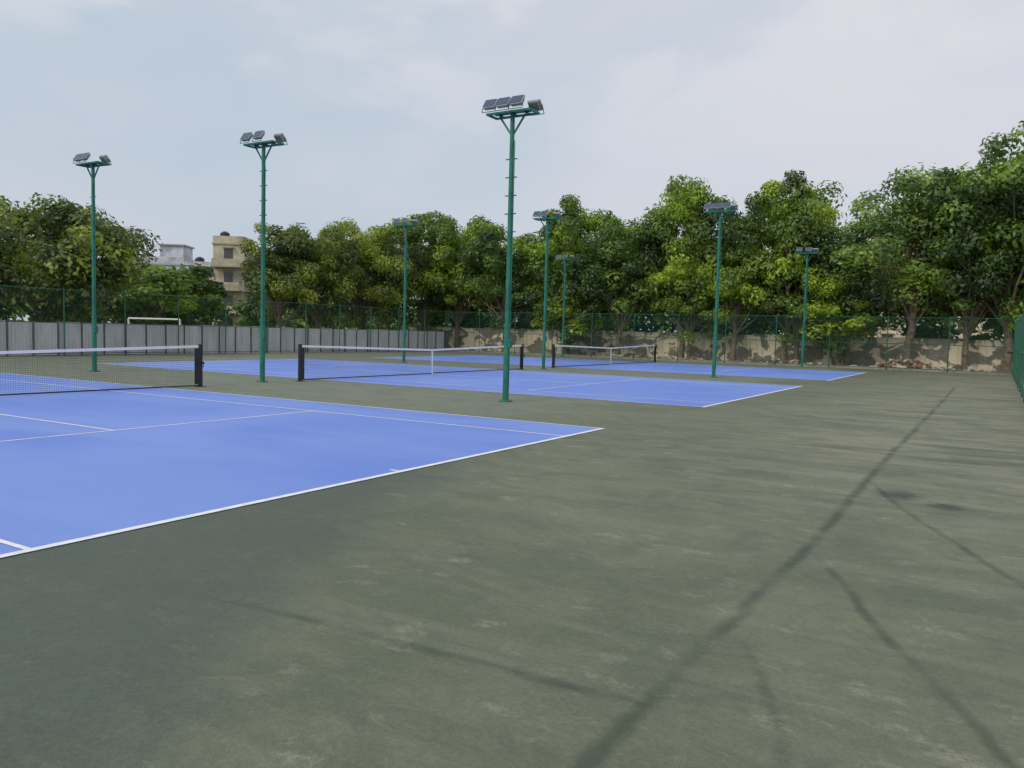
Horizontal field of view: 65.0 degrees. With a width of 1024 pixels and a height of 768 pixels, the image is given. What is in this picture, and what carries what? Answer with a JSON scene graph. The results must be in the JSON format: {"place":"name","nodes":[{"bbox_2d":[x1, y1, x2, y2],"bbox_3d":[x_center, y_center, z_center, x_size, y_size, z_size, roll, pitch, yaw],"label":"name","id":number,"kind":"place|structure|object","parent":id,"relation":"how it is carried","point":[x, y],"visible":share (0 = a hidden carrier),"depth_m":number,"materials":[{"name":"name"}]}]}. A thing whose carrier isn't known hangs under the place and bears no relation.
{"place":"outdoors","nodes":[
{"label":"outdoors","id":0,"kind":"place"},
{"bbox_2d":[0,320,442,355],"bbox_3d":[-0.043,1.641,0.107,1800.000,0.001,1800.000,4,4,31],"label":"ground","id":1,"kind":"structure","parent":0,"point":[180,353],"depth_m":45.40,"materials":[{"name":"concrete"}]},
{"bbox_2d":[0,239,26,315],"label":"tree","id":2,"kind":"object","parent":1,"relation":"on","point":[5,254],"visible":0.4,"depth_m":38.73,"materials":[{"name":"green plant"}]},
{"bbox_2d":[30,286,112,322],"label":"young tree","id":3,"kind":"object","parent":1,"relation":"on","point":[87,319],"visible":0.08,"depth_m":58.94,"materials":[{"name":"green plant"}]},
{"bbox_2d":[0,192,163,322],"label":"tree","id":4,"kind":"object","parent":1,"relation":"on","point":[58,251],"visible":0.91,"depth_m":38.43,"materials":[{"name":"green plant"}]},
{"bbox_2d":[78,286,140,322],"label":"young tree","id":5,"kind":"object","parent":1,"relation":"on","point":[114,309],"visible":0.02,"depth_m":62.59,"materials":[{"name":"green plant"}]},
{"bbox_2d":[110,268,168,324],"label":"young tree","id":6,"kind":"object","parent":1,"relation":"on","point":[122,319],"visible":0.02,"depth_m":69.00,"materials":[{"name":"green plant"}]},
{"bbox_2d":[128,317,181,345],"bbox_3d":[-24.351,-3.556,55.235,3.634,1.934,1.169,1,4,0],"label":"soccer goal","id":7,"kind":"object","parent":1,"relation":"on","point":[153,319],"visible":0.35,"depth_m":54.61,"materials":[{"name":"white metal"}]},
{"bbox_2d":[108,268,202,331],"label":"young tree","id":8,"kind":"object","parent":1,"relation":"on","point":[162,282],"visible":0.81,"depth_m":63.35,"materials":[{"name":"green plant"}]},
{"bbox_2d":[132,244,194,334],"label":"grey concrete building","id":9,"kind":"structure","parent":1,"relation":"on","point":[175,255],"depth_m":107.69,"materials":[{"name":"grey concrete"}]},
{"bbox_2d":[130,265,210,324],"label":"young tree","id":10,"kind":"object","parent":1,"relation":"on","point":[187,273],"depth_m":74.21,"materials":[{"name":"green plant"}]},
{"bbox_2d":[131,268,229,324],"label":"young tree","id":11,"kind":"object","parent":1,"relation":"on","point":[204,283],"visible":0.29,"depth_m":67.58,"materials":[{"name":"green plant"}]},
{"bbox_2d":[144,262,229,324],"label":"young tree","id":12,"kind":"object","parent":1,"relation":"on","point":[205,271],"visible":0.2,"depth_m":70.12,"materials":[{"name":"green plant"}]},
{"bbox_2d":[185,257,212,323],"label":"grey concrete building","id":13,"kind":"structure","parent":1,"relation":"on","point":[199,260],"depth_m":104.88,"materials":[{"name":"grey concrete"}]},
{"bbox_2d":[0,296,416,339],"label":"undergrowth","id":14,"kind":"object","parent":1,"relation":"on","point":[252,307],"visible":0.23,"depth_m":84.52,"materials":[{"name":"green plant"}]},
{"bbox_2d":[0,320,444,355],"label":"corrugated metal fence","id":15,"kind":"object","parent":1,"relation":"on","point":[166,338],"visible":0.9,"depth_m":42.70,"materials":[{"name":"grey metal"}]},
{"bbox_2d":[211,231,257,335],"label":"beige apartment building","id":16,"kind":"structure","parent":1,"relation":"on","point":[228,258],"depth_m":102.08,"materials":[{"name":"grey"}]},
{"bbox_2d":[239,221,323,326],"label":"tree","id":17,"kind":"object","parent":1,"relation":"on","point":[283,274],"visible":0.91,"depth_m":52.74,"materials":[{"name":"green plant"}]},
{"bbox_2d":[284,231,330,327],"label":"tree","id":18,"kind":"object","parent":1,"relation":"on","point":[308,316],"visible":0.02,"depth_m":66.32,"materials":[{"name":"green plant"}]},
{"bbox_2d":[272,222,365,327],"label":"tree","id":19,"kind":"object","parent":1,"relation":"on","point":[341,275],"visible":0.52,"depth_m":55.97,"materials":[{"name":"green plant"}]},
{"bbox_2d":[316,217,413,328],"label":"tree","id":20,"kind":"object","parent":1,"relation":"on","point":[380,289],"visible":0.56,"depth_m":59.37,"materials":[{"name":"green plant"}]},
{"bbox_2d":[329,227,400,328],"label":"tree","id":21,"kind":"object","parent":1,"relation":"on","point":[364,313],"visible":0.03,"depth_m":71.92,"materials":[{"name":"green plant"}]},
{"bbox_2d":[353,224,443,329],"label":"tree","id":22,"kind":"object","parent":1,"relation":"on","point":[396,239],"visible":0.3,"depth_m":63.18,"materials":[{"name":"green plant"}]},
{"bbox_2d":[378,210,464,330],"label":"tree","id":23,"kind":"object","parent":1,"relation":"on","point":[426,294],"visible":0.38,"depth_m":64.44,"materials":[{"name":"green plant"}]},
{"bbox_2d":[419,228,490,321],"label":"tree","id":24,"kind":"object","parent":1,"relation":"on","point":[463,299],"depth_m":73.80,"materials":[{"name":"green plant"}]},
{"bbox_2d":[410,215,506,347],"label":"tree","id":25,"kind":"object","parent":1,"relation":"on","point":[465,240],"visible":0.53,"depth_m":63.41,"materials":[{"name":"green plant"}]},
{"bbox_2d":[0,285,1003,340],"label":"distant tree mass","id":26,"kind":"object","parent":1,"relation":"on","point":[483,314],"visible":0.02,"depth_m":115.62,"materials":[{"name":"green plant"}]},
{"bbox_2d":[455,222,559,351],"bbox_3d":[-0.473,-7.321,62.430,8.409,10.013,8.598,0,4,-27],"label":"tree","id":27,"kind":"object","parent":1,"relation":"on","point":[494,259],"visible":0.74,"depth_m":60.66,"materials":[{"name":"green plant"}]},
{"bbox_2d":[501,227,576,324],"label":"tree","id":28,"kind":"object","parent":1,"relation":"on","point":[502,245],"depth_m":69.03,"materials":[{"name":"green plant"}]},
{"bbox_2d":[531,294,602,353],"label":"young tree","id":29,"kind":"object","parent":1,"relation":"on","point":[553,310],"visible":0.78,"depth_m":57.27,"materials":[{"name":"green plant"}]},
{"bbox_2d":[516,194,621,353],"bbox_3d":[4.190,-7.839,59.492,7.161,11.710,7.780,-2,5,-45],"label":"tree","id":30,"kind":"object","parent":1,"relation":"on","point":[573,222],"visible":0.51,"depth_m":58.26,"materials":[{"name":"green plant"}]},
{"bbox_2d":[563,217,668,354],"bbox_3d":[7.670,-6.689,56.998,7.945,9.880,8.028,2,4,12],"label":"tree","id":31,"kind":"object","parent":1,"relation":"on","point":[617,245],"visible":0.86,"depth_m":54.93,"materials":[{"name":"green plant"}]},
{"bbox_2d":[575,216,659,330],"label":"tree","id":32,"kind":"object","parent":1,"relation":"on","point":[608,322],"depth_m":66.83,"materials":[{"name":"green plant"}]},
{"bbox_2d":[603,354,711,359],"bbox_3d":[9.894,-1.870,55.069,10.860,0.455,1.641,4,4,31],"label":"rubble pile","id":33,"kind":"object","parent":1,"relation":"on","point":[664,356],"visible":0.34,"depth_m":54.55,"materials":[{"name":"stone"}]},
{"bbox_2d":[632,174,737,358],"bbox_3d":[11.664,-7.735,54.721,6.503,12.552,6.956,-1,4,-33],"label":"tree","id":34,"kind":"object","parent":1,"relation":"on","point":[684,205],"visible":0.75,"depth_m":53.02,"materials":[{"name":"green plant"}]},
{"bbox_2d":[643,253,744,358],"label":"tree","id":35,"kind":"object","parent":1,"relation":"on","point":[678,284],"visible":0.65,"depth_m":53.04,"materials":[{"name":"green plant"}]},
{"bbox_2d":[380,294,1015,340],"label":"undergrowth","id":36,"kind":"object","parent":1,"relation":"on","point":[920,333],"visible":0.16,"depth_m":59.53,"materials":[{"name":"green plant"}]},
{"bbox_2d":[400,326,1023,371],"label":"boundary wall","id":37,"kind":"structure","parent":1,"relation":"on","point":[879,349],"depth_m":53.99,"materials":[{"name":"paint"}]},
{"bbox_2d":[659,215,768,324],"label":"tree","id":38,"kind":"object","parent":1,"relation":"on","point":[723,247],"depth_m":60.41,"materials":[{"name":"green plant"}]},
{"bbox_2d":[443,350,1011,374],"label":"kerb","id":39,"kind":"structure","parent":1,"relation":"on","point":[794,364],"depth_m":49.43,"materials":[{"name":"concrete"}]},
{"bbox_2d":[686,209,780,360],"bbox_3d":[14.838,-6.367,52.832,6.206,10.148,6.742,5,5,41],"label":"tree","id":40,"kind":"object","parent":1,"relation":"on","point":[736,266],"visible":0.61,"depth_m":51.72,"materials":[{"name":"green plant"}]},
{"bbox_2d":[728,359,823,364],"bbox_3d":[16.740,-1.398,50.694,7.918,0.410,1.667,4,4,31],"label":"rubble pile","id":41,"kind":"object","parent":1,"relation":"on","point":[786,361],"visible":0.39,"depth_m":50.34,"materials":[{"name":"stone"}]},
{"bbox_2d":[736,169,847,360],"bbox_3d":[17.619,-7.205,51.002,6.814,12.277,7.290,3,4,16],"label":"tree","id":42,"kind":"object","parent":1,"relation":"on","point":[805,211],"visible":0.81,"depth_m":49.22,"materials":[{"name":"green plant"}]},
{"bbox_2d":[752,242,852,363],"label":"tree","id":43,"kind":"object","parent":1,"relation":"on","point":[824,289],"visible":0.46,"depth_m":49.18,"materials":[{"name":"green plant"}]},
{"bbox_2d":[745,240,868,334],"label":"tree","id":44,"kind":"object","parent":1,"relation":"on","point":[801,291],"depth_m":57.89,"materials":[{"name":"green plant"}]},
{"bbox_2d":[798,298,885,364],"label":"young tree","id":45,"kind":"object","parent":1,"relation":"on","point":[860,323],"visible":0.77,"depth_m":48.19,"materials":[{"name":"green plant"}]},
{"bbox_2d":[790,220,923,365],"bbox_3d":[20.536,-5.449,49.071,6.342,9.081,7.377,1,4,-13],"label":"tree","id":46,"kind":"object","parent":1,"relation":"on","point":[850,271],"visible":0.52,"depth_m":47.91,"materials":[{"name":"green plant"}]},
{"bbox_2d":[849,359,967,370],"bbox_3d":[22.874,-1.103,46.506,6.756,0.695,2.097,4,4,31],"label":"rubble pile","id":47,"kind":"object","parent":1,"relation":"on","point":[898,365],"visible":0.45,"depth_m":46.28,"materials":[{"name":"stone"}]},
{"bbox_2d":[829,162,993,367],"bbox_3d":[23.150,-6.588,47.751,10.436,11.730,8.971,1,4,-10],"label":"tree","id":48,"kind":"object","parent":1,"relation":"on","point":[907,184],"visible":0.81,"depth_m":46.11,"materials":[{"name":"green plant"}]},
{"bbox_2d":[860,239,978,337],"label":"tree","id":49,"kind":"object","parent":1,"relation":"on","point":[898,323],"visible":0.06,"depth_m":56.73,"materials":[{"name":"green plant"}]},
{"bbox_2d":[891,120,1023,371],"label":"tree","id":50,"kind":"object","parent":1,"relation":"on","point":[993,181],"visible":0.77,"depth_m":43.78,"materials":[{"name":"green plant"}]},
{"bbox_2d":[918,364,1001,371],"bbox_3d":[25.229,-0.831,44.758,5.256,0.509,1.488,4,4,31],"label":"rubble pile","id":51,"kind":"object","parent":1,"relation":"on","point":[956,367],"visible":0.31,"depth_m":44.91,"materials":[{"name":"stone"}]},
{"bbox_2d":[902,192,1023,369],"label":"tree","id":52,"kind":"object","parent":1,"relation":"on","point":[962,297],"visible":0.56,"depth_m":44.40,"materials":[{"name":"green plant"}]},
{"bbox_2d":[930,239,1020,340],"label":"tree","id":53,"kind":"object","parent":1,"relation":"on","point":[999,329],"visible":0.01,"depth_m":53.09,"materials":[{"name":"green plant"}]},
{"bbox_2d":[0,351,1023,767],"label":"court apron pavement","id":54,"kind":"structure","parent":0,"point":[808,575],"depth_m":4.88,"materials":[{"name":"green concrete"}]},
{"bbox_2d":[73,153,111,371],"bbox_3d":[-13.327,-3.836,25.616,1.189,6.884,0.645,4,4,31],"label":"floodlight pole","id":55,"kind":"object","parent":54,"relation":"on","point":[92,165],"visible":0.99,"depth_m":25.51,"materials":[{"name":"green metal"}]},
{"bbox_2d":[0,344,205,395],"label":"tennis net","id":56,"kind":"object","parent":54,"relation":"on","point":[198,364],"visible":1,"depth_m":18.59,"materials":[{"name":"black fabric"}]},
{"bbox_2d":[0,285,448,355],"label":"chain link fence","id":57,"kind":"object","parent":54,"relation":"on","point":[178,325],"visible":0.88,"depth_m":42.53,"materials":[{"name":"green metal"}]},
{"bbox_2d":[240,130,287,381],"bbox_3d":[-7.058,-3.553,22.769,1.238,7.014,0.645,4,4,31],"label":"floodlight pole","id":58,"kind":"object","parent":54,"relation":"on","point":[280,138],"visible":1,"depth_m":22.65,"materials":[{"name":"green metal"}]},
{"bbox_2d":[0,373,604,557],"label":"tennis court","id":59,"kind":"object","parent":54,"relation":"on","point":[78,466],"visible":1,"depth_m":10.51,"materials":[{"name":"blue paint"}]},
{"bbox_2d":[392,218,419,362],"bbox_3d":[-5.159,-4.479,38.717,1.189,6.884,0.645,4,4,31],"label":"floodlight pole","id":60,"kind":"object","parent":54,"relation":"on","point":[415,222],"visible":1,"depth_m":38.60,"materials":[{"name":"green metal"}]},
{"bbox_2d":[298,344,524,381],"bbox_3d":[-2.892,-0.898,29.205,0.230,1.095,13.120,4,4,31],"label":"tennis net","id":61,"kind":"object","parent":54,"relation":"on","point":[301,357],"visible":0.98,"depth_m":27.06,"materials":[{"name":"black fabric"}]},
{"bbox_2d":[97,359,801,406],"bbox_3d":[-2.918,-0.359,29.248,23.770,0.004,10.970,4,4,31],"label":"tennis court","id":62,"kind":"object","parent":54,"relation":"on","point":[691,393],"visible":0.85,"depth_m":26.57,"materials":[{"name":"blue paint"}]},
{"bbox_2d":[482,95,543,401],"bbox_3d":[-0.064,-3.025,18.443,1.298,6.884,0.645,4,4,31],"label":"floodlight pole","id":63,"kind":"object","parent":54,"relation":"on","point":[535,106],"visible":1,"depth_m":18.32,"materials":[{"name":"green metal"}]},
{"bbox_2d":[532,211,561,369],"bbox_3d":[1.462,-4.078,35.194,1.189,6.884,0.645,4,4,31],"label":"floodlight pole","id":64,"kind":"object","parent":54,"relation":"on","point":[557,215],"visible":1,"depth_m":35.08,"materials":[{"name":"green metal"}]},
{"bbox_2d":[555,254,574,356],"bbox_3d":[3.506,-5.275,54.374,1.189,6.884,0.645,4,4,31],"label":"floodlight pole","id":65,"kind":"object","parent":54,"relation":"on","point":[572,257],"visible":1,"depth_m":54.25,"materials":[{"name":"green metal"}]},
{"bbox_2d":[550,344,657,367],"bbox_3d":[5.260,-1.564,42.665,0.230,1.095,13.120,4,4,31],"label":"tennis net","id":66,"kind":"object","parent":54,"relation":"on","point":[565,346],"visible":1,"depth_m":41.71,"materials":[{"name":"black fabric"}]},
{"bbox_2d":[371,355,866,380],"bbox_3d":[5.234,-1.025,42.708,23.770,0.004,10.970,4,4,31],"label":"tennis court","id":67,"kind":"object","parent":54,"relation":"on","point":[824,375],"visible":0.83,"depth_m":40.80,"materials":[{"name":"blue paint"}]},
{"bbox_2d":[703,202,737,377],"bbox_3d":[8.161,-3.695,31.975,1.208,6.884,0.645,4,4,31],"label":"floodlight pole","id":68,"kind":"object","parent":54,"relation":"on","point":[729,206],"visible":1,"depth_m":31.86,"materials":[{"name":"green metal"}]},
{"bbox_2d":[445,311,1017,374],"bbox_3d":[10.825,-3.051,52.343,37.312,3.090,0.079,4,4,31],"label":"chain link fence","id":69,"kind":"object","parent":54,"relation":"on","point":[779,340],"visible":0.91,"depth_m":49.60,"materials":[{"name":"green metal"}]},
{"bbox_2d":[510,365,1002,494],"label":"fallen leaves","id":70,"kind":"object","parent":54,"relation":"on","point":[864,369],"visible":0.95,"depth_m":43.33,"materials":[{"name":"brown plant"}]},
{"bbox_2d":[796,247,818,366],"bbox_3d":[16.900,-4.410,46.422,1.189,6.884,0.645,4,4,31],"label":"floodlight pole","id":71,"kind":"object","parent":54,"relation":"on","point":[813,252],"visible":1,"depth_m":46.30,"materials":[{"name":"green metal"}]},
{"bbox_2d":[1012,314,1023,402],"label":"chain link fence","id":72,"kind":"object","parent":54,"relation":"on","point":[1018,361],"visible":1,"depth_m":30.23,"materials":[{"name":"green metal"}]},
{"bbox_2d":[0,0,1023,339],"label":"sky","id":73,"kind":"structure","parent":0,"point":[377,105],"materials":[{"name":"white"}]},
{"bbox_2d":[854,234,992,339],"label":"cream house","id":74,"kind":"structure","parent":0,"point":[892,335],"depth_m":86.14,"materials":[{"name":"grey"}]}
]}

